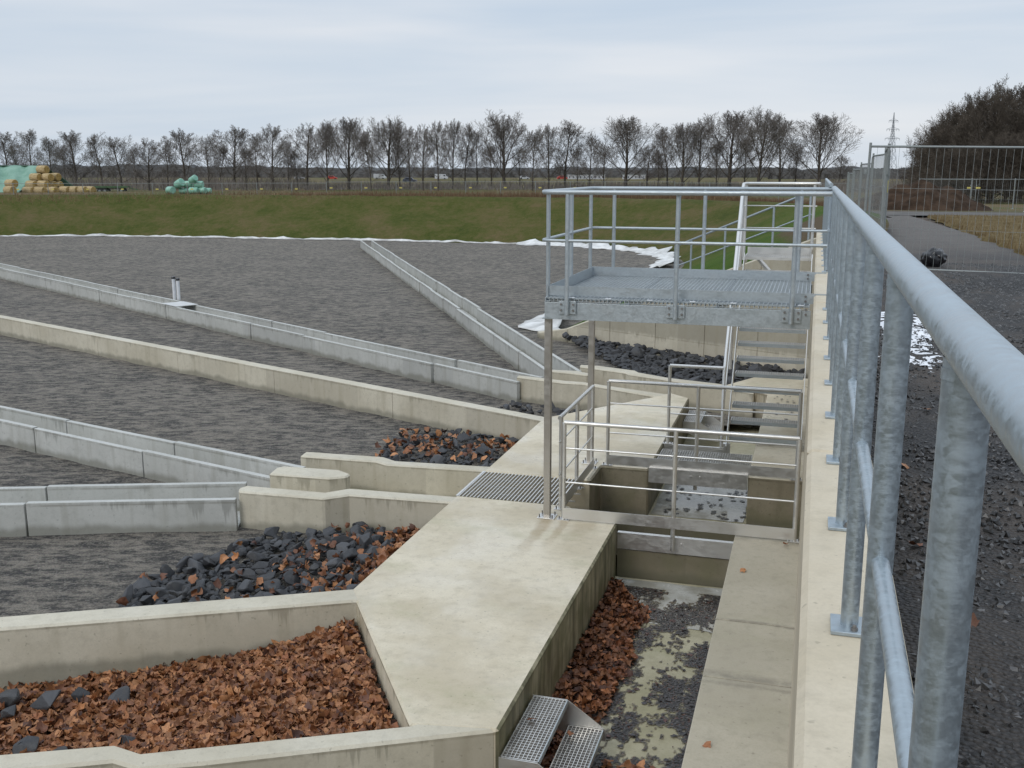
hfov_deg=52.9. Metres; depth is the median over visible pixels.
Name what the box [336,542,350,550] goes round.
basalt rock
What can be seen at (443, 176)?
parked van
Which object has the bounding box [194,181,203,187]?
wrapped bale
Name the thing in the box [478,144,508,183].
bare tree
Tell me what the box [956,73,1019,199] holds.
thicket tree
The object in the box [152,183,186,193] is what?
fence panel
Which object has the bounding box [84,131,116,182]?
bare tree
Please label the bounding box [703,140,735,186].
bare tree
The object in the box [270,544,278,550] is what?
basalt rock
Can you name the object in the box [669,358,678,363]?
basalt rock
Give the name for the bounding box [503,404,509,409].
basalt rock
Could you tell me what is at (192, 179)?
wrapped bale
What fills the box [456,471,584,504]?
walkway grating
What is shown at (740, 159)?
bare tree
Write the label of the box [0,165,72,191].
tarpaulin
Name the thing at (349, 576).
basalt rock
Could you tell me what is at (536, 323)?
fleece sheet
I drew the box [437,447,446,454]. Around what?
basalt rock
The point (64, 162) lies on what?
bare tree
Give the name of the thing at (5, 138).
bare tree
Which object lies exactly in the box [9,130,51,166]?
bare tree
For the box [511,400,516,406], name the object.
basalt rock
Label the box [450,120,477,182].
bare tree
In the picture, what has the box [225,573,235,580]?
basalt rock
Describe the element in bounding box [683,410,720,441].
step unit
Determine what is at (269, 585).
basalt rock
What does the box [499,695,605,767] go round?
step unit
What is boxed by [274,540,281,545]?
basalt rock
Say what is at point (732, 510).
water
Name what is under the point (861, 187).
fence panel
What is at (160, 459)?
concrete channel
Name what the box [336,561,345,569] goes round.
basalt rock
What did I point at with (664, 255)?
fleece sheet
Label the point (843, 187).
undergrowth
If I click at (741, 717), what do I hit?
ledge
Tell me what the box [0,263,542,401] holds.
concrete channel
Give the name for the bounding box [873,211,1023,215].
road
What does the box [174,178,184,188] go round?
wrapped bale
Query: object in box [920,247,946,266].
rock pile
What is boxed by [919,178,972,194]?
fence panel
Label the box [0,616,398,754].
leaves
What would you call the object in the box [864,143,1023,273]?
fence panel
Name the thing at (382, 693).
leaves
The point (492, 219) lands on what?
grass bank
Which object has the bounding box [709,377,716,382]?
basalt rock
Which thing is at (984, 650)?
gravel path
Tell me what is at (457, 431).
basalt rock
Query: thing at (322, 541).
basalt rock
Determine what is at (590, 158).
bare tree
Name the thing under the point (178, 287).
vent pipe
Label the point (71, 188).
straw bale
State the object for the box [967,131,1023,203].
thicket tree
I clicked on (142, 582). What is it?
basalt rock
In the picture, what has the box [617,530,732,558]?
steel beam
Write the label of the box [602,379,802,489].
guard rail
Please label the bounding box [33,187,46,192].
straw bale
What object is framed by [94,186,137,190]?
flatbed trailer
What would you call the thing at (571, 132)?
bare tree
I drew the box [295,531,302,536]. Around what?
basalt rock
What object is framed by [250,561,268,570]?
basalt rock
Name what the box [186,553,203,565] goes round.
basalt rock
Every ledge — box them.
[681,535,798,767]
[728,377,807,538]
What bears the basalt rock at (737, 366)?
on the gravel bed
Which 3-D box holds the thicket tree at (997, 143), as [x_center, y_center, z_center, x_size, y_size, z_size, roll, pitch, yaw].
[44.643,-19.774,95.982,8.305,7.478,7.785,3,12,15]
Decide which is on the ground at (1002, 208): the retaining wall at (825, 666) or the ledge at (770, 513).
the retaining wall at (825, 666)
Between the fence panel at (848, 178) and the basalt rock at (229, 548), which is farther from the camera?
the fence panel at (848, 178)
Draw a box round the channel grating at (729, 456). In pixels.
[658,449,751,465]
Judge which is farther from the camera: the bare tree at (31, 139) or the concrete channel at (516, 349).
the bare tree at (31, 139)
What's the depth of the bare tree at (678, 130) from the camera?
170.08 m
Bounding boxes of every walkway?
[353,496,616,767]
[486,393,688,553]
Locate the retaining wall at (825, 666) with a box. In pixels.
[787,232,913,767]
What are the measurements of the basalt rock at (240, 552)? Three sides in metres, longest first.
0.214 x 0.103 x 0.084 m
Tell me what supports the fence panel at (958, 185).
on the ground at (1002, 208)
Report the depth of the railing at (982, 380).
1.61 m
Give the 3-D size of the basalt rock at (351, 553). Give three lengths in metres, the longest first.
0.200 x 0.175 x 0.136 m
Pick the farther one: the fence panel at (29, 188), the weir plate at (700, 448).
the fence panel at (29, 188)
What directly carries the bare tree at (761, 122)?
on the ground at (1002, 208)
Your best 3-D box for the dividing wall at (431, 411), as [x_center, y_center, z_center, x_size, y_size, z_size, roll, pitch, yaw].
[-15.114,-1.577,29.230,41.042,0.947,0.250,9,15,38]
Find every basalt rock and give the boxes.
[0,688,19,707]
[0,704,16,717]
[12,736,38,753]
[30,689,60,709]
[53,746,67,750]
[71,687,89,701]
[108,686,129,702]
[118,584,132,604]
[118,735,135,745]
[132,576,151,590]
[140,595,152,604]
[145,587,167,597]
[150,579,158,586]
[154,601,164,604]
[160,564,174,577]
[166,580,186,591]
[166,597,181,603]
[176,556,192,567]
[182,587,190,596]
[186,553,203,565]
[187,558,204,576]
[187,567,195,573]
[187,586,206,597]
[196,578,204,585]
[202,557,215,567]
[210,552,220,566]
[214,564,220,572]
[221,567,231,573]
[224,592,234,598]
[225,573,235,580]
[226,543,232,554]
[226,550,242,560]
[231,538,249,550]
[233,568,256,579]
[238,547,246,556]
[238,579,253,593]
[247,551,265,561]
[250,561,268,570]
[252,546,264,551]
[254,591,263,596]
[255,536,262,541]
[255,569,266,574]
[258,571,275,587]
[263,592,274,595]
[264,526,279,536]
[264,578,280,591]
[269,556,278,562]
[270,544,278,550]
[270,565,281,572]
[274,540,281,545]
[275,589,287,594]
[281,539,290,546]
[282,551,296,562]
[283,532,291,539]
[283,570,299,585]
[291,541,301,549]
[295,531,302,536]
[295,558,304,563]
[297,550,313,560]
[300,571,312,579]
[300,578,311,587]
[305,537,319,550]
[306,528,316,534]
[307,532,316,539]
[308,563,318,570]
[310,586,324,592]
[318,539,328,548]
[323,526,334,534]
[325,557,343,567]
[325,573,336,580]
[327,550,339,560]
[330,535,353,545]
[335,580,343,586]
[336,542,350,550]
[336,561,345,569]
[339,547,347,558]
[343,548,358,560]
[345,573,357,582]
[346,584,357,589]
[348,540,355,548]
[350,524,364,534]
[352,521,368,528]
[353,567,363,583]
[357,554,369,564]
[359,532,372,548]
[364,529,372,535]
[366,546,378,558]
[371,534,383,543]
[376,526,385,535]
[380,539,389,549]
[392,454,398,460]
[429,454,444,463]
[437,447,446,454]
[453,428,461,435]
[453,438,459,450]
[456,433,469,440]
[476,445,493,458]
[498,436,506,445]
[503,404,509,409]
[508,437,518,441]
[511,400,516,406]
[526,404,532,410]
[552,408,561,413]
[562,332,568,337]
[575,339,583,345]
[612,360,620,365]
[626,345,633,350]
[631,346,643,356]
[648,355,656,359]
[649,348,659,354]
[660,360,669,365]
[667,364,680,374]
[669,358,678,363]
[675,374,683,378]
[690,376,699,380]
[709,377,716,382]
[713,355,721,360]
[727,376,733,383]
[728,363,741,369]
[749,364,757,369]
[758,366,768,371]
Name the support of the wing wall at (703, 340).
on the gravel bed
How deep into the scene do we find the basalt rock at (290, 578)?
10.89 m
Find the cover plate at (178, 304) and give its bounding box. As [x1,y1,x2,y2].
[162,301,197,306]
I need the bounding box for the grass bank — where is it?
[0,194,891,327]
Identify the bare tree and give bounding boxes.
[0,131,21,165]
[4,143,34,165]
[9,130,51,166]
[33,137,67,172]
[43,130,96,185]
[47,143,73,180]
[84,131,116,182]
[95,135,140,185]
[124,138,168,190]
[124,146,147,188]
[149,139,179,186]
[159,128,210,180]
[190,136,220,187]
[204,126,253,184]
[206,145,232,184]
[231,146,257,189]
[246,135,270,188]
[247,123,292,190]
[276,142,299,188]
[278,123,325,187]
[287,148,306,186]
[305,121,350,189]
[316,117,385,189]
[344,115,421,188]
[356,130,385,190]
[390,144,412,188]
[392,126,420,188]
[403,125,435,189]
[419,121,451,190]
[430,119,468,188]
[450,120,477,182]
[464,129,490,183]
[467,109,555,186]
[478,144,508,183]
[507,148,526,188]
[518,127,550,190]
[532,123,569,188]
[545,120,587,187]
[568,147,588,186]
[575,135,609,185]
[581,114,667,185]
[592,144,620,185]
[628,145,664,186]
[642,122,709,186]
[649,153,667,186]
[651,126,685,186]
[678,118,730,186]
[692,110,775,186]
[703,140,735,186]
[728,104,796,186]
[735,140,761,181]
[753,114,816,186]
[777,111,863,186]
[786,144,809,186]
[824,155,856,182]
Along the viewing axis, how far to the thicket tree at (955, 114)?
104.22 m
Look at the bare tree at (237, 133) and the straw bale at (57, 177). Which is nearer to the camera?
the straw bale at (57, 177)
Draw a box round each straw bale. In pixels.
[3,186,16,192]
[4,179,17,186]
[22,187,33,192]
[25,181,36,186]
[29,173,41,180]
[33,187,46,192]
[36,165,49,173]
[36,181,49,186]
[41,173,53,180]
[46,187,58,191]
[49,181,57,186]
[52,173,61,180]
[58,186,68,191]
[69,186,77,191]
[77,186,87,191]
[86,186,95,191]
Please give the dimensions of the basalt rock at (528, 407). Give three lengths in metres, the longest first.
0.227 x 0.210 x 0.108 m
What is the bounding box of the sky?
[0,0,1023,169]
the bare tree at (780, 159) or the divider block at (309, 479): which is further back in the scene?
the bare tree at (780, 159)
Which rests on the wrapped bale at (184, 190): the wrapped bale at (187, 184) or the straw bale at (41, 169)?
the wrapped bale at (187, 184)
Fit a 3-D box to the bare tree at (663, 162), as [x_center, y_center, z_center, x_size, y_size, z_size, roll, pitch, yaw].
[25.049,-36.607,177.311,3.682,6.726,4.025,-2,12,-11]
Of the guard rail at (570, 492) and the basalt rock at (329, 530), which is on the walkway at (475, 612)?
the guard rail at (570, 492)
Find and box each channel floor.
[350,424,759,523]
[556,576,722,767]
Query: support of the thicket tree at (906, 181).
on the ground at (1002, 208)
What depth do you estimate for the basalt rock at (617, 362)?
23.26 m
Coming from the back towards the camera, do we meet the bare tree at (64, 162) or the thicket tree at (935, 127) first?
the bare tree at (64, 162)
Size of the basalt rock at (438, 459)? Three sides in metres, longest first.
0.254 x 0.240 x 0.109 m
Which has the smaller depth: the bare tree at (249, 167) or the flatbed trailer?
the flatbed trailer
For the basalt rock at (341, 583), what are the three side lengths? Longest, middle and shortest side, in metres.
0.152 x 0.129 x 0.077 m
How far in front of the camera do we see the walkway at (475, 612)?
9.44 m
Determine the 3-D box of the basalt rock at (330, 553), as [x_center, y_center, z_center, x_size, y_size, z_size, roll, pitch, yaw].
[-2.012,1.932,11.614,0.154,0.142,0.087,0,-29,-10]
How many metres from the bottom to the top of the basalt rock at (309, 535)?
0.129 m
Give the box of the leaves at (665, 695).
[568,395,794,767]
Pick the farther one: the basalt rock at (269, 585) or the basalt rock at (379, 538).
the basalt rock at (379, 538)
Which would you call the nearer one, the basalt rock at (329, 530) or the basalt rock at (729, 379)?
the basalt rock at (329, 530)
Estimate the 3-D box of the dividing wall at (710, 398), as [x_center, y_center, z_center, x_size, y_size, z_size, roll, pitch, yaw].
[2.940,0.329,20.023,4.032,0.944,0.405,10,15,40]
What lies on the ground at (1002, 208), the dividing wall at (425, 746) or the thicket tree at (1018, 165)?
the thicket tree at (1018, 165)
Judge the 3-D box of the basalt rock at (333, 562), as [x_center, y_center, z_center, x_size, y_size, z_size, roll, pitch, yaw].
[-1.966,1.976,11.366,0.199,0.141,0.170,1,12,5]
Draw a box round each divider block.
[270,466,349,492]
[552,370,587,382]
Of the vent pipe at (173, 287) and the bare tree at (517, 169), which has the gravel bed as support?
the vent pipe at (173, 287)
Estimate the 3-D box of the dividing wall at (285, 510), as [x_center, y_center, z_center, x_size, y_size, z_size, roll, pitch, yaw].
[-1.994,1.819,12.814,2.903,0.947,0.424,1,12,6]
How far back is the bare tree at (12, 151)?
173.87 m
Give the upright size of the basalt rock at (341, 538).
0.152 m
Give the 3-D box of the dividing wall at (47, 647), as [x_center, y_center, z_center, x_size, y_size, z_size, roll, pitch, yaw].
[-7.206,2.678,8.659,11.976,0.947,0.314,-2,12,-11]
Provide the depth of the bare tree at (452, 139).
187.36 m
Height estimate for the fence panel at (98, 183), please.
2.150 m
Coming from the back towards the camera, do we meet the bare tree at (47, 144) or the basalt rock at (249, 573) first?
the bare tree at (47, 144)
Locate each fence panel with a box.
[13,183,47,194]
[47,183,82,194]
[82,183,117,193]
[117,183,152,194]
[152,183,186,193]
[187,183,221,193]
[222,183,256,192]
[256,183,291,194]
[396,181,430,195]
[433,181,465,193]
[846,172,854,198]
[851,168,861,204]
[858,162,870,213]
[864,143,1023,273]
[868,150,890,229]
[868,160,871,213]
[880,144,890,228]
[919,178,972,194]
[924,179,976,198]
[970,178,1023,207]
[1012,178,1015,208]
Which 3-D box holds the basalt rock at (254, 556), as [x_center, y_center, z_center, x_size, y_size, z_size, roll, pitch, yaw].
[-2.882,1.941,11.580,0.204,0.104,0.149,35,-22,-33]
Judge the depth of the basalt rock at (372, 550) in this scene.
11.63 m
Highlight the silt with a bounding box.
[544,585,720,767]
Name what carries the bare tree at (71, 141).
on the ground at (1002, 208)
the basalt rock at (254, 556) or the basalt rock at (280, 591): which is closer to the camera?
the basalt rock at (280, 591)
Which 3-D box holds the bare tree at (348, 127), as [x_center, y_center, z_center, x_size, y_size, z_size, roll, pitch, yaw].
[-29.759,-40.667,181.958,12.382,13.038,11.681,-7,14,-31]
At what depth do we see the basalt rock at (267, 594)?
10.37 m
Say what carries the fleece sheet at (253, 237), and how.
on the gravel bed
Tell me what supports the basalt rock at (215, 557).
on the gravel bed
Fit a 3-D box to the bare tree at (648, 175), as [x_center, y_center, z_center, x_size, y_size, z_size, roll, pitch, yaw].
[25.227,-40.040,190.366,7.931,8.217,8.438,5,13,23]
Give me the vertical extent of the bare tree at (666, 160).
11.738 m
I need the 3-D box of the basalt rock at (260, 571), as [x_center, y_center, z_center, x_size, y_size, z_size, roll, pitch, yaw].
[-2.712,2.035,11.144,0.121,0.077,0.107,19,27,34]
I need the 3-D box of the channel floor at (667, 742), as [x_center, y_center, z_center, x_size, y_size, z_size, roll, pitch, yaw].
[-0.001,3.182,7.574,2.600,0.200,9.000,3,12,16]
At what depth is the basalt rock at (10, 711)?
8.52 m
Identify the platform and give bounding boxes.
[537,186,832,519]
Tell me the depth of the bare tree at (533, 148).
171.33 m
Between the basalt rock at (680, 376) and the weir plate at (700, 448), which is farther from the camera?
the basalt rock at (680, 376)
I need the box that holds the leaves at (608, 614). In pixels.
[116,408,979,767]
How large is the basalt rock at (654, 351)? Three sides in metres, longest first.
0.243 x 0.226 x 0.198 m
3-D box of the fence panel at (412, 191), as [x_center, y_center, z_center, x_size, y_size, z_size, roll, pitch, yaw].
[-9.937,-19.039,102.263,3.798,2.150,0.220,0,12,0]
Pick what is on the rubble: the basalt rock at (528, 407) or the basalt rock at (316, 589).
the basalt rock at (316, 589)
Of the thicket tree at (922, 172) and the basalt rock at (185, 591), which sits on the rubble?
the basalt rock at (185, 591)
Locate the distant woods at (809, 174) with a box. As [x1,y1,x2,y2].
[768,167,915,178]
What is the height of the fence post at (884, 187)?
2.150 m
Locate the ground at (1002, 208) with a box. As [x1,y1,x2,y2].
[0,178,1023,575]
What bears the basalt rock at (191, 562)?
on the gravel bed
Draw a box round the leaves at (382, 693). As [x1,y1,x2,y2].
[29,625,399,745]
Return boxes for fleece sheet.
[0,233,515,243]
[516,239,680,267]
[518,313,561,330]
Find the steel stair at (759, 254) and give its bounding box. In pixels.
[720,182,821,452]
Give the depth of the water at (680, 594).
11.28 m
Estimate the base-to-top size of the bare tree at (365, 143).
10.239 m
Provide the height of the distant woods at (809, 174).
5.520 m
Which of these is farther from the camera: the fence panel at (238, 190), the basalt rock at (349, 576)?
the fence panel at (238, 190)
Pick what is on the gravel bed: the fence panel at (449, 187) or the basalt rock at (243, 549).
the basalt rock at (243, 549)
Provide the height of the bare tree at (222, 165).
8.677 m
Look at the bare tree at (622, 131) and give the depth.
176.57 m
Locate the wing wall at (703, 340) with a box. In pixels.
[538,238,815,378]
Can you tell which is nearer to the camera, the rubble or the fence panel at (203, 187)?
the rubble
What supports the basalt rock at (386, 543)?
on the rubble
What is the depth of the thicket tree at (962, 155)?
94.92 m
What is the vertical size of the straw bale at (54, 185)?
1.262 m
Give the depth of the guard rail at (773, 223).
22.67 m
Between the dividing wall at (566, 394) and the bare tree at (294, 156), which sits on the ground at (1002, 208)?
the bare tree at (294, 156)
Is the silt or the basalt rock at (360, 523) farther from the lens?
the basalt rock at (360, 523)
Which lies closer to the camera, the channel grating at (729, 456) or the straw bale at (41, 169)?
the channel grating at (729, 456)
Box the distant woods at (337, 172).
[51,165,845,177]
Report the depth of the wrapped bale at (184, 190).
148.28 m
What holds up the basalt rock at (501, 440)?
on the rubble
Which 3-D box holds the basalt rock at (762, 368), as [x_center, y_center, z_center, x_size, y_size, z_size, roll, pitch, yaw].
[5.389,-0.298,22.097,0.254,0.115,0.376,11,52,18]
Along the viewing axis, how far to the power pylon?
622.01 m
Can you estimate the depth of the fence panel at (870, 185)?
24.17 m
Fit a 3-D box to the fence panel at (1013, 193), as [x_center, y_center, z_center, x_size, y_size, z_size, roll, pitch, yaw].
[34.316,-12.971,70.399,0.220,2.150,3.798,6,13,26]
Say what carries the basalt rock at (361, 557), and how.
on the rubble
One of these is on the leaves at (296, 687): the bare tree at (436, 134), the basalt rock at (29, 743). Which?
the basalt rock at (29, 743)
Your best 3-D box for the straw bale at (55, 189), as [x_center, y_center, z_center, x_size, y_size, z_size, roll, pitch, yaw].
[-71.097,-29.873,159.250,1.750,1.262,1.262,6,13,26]
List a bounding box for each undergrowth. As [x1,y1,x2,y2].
[61,167,843,189]
[817,172,1000,193]
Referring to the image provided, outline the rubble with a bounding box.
[118,335,803,607]
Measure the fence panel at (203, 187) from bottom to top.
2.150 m
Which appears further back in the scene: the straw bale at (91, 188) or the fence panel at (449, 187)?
the straw bale at (91, 188)
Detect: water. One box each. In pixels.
[615,578,721,632]
[651,484,747,521]
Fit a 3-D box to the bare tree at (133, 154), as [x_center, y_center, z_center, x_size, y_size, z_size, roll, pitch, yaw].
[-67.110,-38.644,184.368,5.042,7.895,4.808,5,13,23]
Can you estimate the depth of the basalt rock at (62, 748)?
7.83 m
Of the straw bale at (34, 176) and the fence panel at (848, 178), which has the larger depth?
the straw bale at (34, 176)
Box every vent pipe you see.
[171,276,175,299]
[175,278,180,299]
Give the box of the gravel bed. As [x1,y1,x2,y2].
[0,236,755,719]
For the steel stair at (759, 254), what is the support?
on the ledge at (770, 513)
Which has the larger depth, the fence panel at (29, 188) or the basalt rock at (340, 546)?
the fence panel at (29, 188)
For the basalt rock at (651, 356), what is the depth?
23.65 m
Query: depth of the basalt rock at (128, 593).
10.64 m
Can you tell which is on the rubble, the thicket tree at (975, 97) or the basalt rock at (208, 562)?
the basalt rock at (208, 562)
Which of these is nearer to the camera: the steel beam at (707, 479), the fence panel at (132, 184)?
the steel beam at (707, 479)
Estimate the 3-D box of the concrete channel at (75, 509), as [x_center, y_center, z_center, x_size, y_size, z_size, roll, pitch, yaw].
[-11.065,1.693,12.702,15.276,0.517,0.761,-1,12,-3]
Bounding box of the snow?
[878,312,942,371]
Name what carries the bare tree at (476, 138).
on the ground at (1002, 208)
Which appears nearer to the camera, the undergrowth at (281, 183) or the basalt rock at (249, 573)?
the basalt rock at (249, 573)
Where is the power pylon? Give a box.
[886,112,899,167]
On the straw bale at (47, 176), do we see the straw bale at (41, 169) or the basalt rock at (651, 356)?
the straw bale at (41, 169)
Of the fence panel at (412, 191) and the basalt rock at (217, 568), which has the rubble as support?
the basalt rock at (217, 568)
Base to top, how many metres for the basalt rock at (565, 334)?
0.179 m
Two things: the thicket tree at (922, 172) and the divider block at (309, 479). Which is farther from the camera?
the thicket tree at (922, 172)
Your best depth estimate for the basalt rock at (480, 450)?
15.72 m
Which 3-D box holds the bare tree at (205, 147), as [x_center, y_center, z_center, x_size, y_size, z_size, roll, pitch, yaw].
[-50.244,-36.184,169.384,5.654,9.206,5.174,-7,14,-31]
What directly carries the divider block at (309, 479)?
on the gravel bed
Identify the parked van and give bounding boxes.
[373,174,385,178]
[435,174,447,178]
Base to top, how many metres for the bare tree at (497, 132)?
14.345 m
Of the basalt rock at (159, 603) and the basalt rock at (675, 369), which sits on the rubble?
the basalt rock at (159, 603)
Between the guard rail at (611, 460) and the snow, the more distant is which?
the guard rail at (611, 460)
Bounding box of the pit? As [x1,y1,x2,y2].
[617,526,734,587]
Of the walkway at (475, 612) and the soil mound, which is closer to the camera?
the walkway at (475, 612)
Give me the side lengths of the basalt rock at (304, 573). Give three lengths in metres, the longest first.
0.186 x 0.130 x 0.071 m
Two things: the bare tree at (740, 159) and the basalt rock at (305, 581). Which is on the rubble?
the basalt rock at (305, 581)
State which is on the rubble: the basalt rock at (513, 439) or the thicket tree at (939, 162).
the basalt rock at (513, 439)
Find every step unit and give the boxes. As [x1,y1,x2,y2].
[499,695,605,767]
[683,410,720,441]
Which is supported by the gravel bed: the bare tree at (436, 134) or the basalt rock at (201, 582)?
the basalt rock at (201, 582)
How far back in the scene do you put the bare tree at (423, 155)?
173.15 m
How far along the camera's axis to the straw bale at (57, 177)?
163.35 m
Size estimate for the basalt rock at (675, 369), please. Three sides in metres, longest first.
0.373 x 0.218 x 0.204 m
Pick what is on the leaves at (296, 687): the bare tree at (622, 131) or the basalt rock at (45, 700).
the basalt rock at (45, 700)
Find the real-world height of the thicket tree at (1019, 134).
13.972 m
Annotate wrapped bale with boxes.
[165,186,175,193]
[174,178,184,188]
[179,188,188,193]
[183,181,192,187]
[188,175,197,183]
[188,187,198,193]
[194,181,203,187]
[198,187,206,193]
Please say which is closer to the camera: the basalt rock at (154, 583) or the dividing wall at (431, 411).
the basalt rock at (154, 583)
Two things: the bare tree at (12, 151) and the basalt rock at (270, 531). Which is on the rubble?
the basalt rock at (270, 531)
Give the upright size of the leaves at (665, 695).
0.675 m
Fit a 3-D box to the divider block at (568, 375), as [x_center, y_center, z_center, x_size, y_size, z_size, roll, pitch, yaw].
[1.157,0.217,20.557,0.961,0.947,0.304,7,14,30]
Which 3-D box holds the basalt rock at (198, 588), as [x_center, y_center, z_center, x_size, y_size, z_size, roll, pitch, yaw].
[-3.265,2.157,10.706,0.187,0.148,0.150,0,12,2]
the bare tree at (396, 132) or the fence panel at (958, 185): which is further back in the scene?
the bare tree at (396, 132)
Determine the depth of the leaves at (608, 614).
10.41 m
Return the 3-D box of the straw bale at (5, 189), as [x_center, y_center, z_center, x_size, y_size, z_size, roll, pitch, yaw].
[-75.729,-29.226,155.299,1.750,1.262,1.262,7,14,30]
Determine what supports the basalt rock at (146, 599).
on the rubble
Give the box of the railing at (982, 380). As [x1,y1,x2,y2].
[821,178,1023,767]
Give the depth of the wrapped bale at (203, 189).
147.66 m
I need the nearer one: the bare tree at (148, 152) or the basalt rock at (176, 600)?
the basalt rock at (176, 600)
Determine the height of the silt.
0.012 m
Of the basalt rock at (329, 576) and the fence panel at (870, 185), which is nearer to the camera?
the basalt rock at (329, 576)
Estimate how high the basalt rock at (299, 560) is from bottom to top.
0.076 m
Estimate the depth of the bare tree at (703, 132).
169.13 m
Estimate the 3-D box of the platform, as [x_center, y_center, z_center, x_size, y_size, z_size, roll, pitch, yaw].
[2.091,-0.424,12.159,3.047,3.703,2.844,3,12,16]
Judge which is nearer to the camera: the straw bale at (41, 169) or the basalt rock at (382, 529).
the basalt rock at (382, 529)
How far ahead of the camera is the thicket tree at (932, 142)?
105.29 m
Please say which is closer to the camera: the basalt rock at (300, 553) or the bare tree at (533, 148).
the basalt rock at (300, 553)
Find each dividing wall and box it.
[0,315,543,440]
[0,589,357,690]
[0,724,493,767]
[239,486,455,533]
[301,452,488,496]
[517,375,664,409]
[580,365,753,427]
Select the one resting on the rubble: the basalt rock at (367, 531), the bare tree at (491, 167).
the basalt rock at (367, 531)
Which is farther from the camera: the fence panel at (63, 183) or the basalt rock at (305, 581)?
the fence panel at (63, 183)
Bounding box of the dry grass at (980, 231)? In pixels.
[928,213,1023,254]
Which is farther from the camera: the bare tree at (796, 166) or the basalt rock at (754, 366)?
the bare tree at (796, 166)
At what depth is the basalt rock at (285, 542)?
12.03 m
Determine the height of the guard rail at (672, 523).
1.414 m
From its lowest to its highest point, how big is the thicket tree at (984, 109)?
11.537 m
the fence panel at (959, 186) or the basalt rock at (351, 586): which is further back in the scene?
the fence panel at (959, 186)
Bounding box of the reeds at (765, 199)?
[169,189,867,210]
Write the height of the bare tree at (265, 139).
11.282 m
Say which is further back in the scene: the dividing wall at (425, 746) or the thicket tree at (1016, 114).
the thicket tree at (1016, 114)
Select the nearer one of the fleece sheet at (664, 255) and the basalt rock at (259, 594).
the basalt rock at (259, 594)
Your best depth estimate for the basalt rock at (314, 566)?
11.22 m
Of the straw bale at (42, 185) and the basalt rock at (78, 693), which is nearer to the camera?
the basalt rock at (78, 693)
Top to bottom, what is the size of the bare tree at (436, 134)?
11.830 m
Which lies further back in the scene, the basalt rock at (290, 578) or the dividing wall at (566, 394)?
the dividing wall at (566, 394)
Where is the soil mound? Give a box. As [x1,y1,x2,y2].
[857,179,993,210]
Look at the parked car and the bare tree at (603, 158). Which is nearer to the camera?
the bare tree at (603, 158)
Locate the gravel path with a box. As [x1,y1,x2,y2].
[871,215,1023,767]
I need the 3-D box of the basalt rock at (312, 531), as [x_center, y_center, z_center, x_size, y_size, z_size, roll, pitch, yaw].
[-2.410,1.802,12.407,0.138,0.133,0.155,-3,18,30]
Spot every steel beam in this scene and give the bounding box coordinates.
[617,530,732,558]
[648,467,747,489]
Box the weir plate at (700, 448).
[664,444,722,461]
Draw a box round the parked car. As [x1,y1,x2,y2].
[402,178,416,181]
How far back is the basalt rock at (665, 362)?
23.01 m
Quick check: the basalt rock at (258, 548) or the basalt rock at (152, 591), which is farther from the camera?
the basalt rock at (258, 548)
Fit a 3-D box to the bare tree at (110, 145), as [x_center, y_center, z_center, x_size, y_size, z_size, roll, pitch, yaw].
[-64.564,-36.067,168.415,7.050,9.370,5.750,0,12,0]
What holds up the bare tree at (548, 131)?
on the ground at (1002, 208)
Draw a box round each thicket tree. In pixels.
[898,143,935,183]
[899,122,944,183]
[906,149,971,188]
[907,128,960,186]
[909,164,936,181]
[913,106,994,197]
[918,102,991,190]
[923,137,1008,203]
[927,88,986,194]
[944,131,1023,203]
[946,89,1018,202]
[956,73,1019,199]
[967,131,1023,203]
[969,82,1023,201]
[991,88,1023,200]
[995,133,1023,203]
[998,100,1023,195]
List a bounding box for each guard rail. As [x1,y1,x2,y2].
[554,385,597,510]
[557,420,801,551]
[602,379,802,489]
[662,364,723,444]
[674,196,811,269]
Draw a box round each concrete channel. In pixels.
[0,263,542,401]
[0,405,305,487]
[0,482,246,536]
[360,241,581,377]
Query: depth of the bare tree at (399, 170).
183.41 m
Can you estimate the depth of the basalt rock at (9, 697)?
8.68 m
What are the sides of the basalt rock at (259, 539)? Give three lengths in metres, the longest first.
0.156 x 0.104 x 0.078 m
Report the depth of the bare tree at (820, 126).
171.83 m
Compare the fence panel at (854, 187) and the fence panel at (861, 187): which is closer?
the fence panel at (861, 187)
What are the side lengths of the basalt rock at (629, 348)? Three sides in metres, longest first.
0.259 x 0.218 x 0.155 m

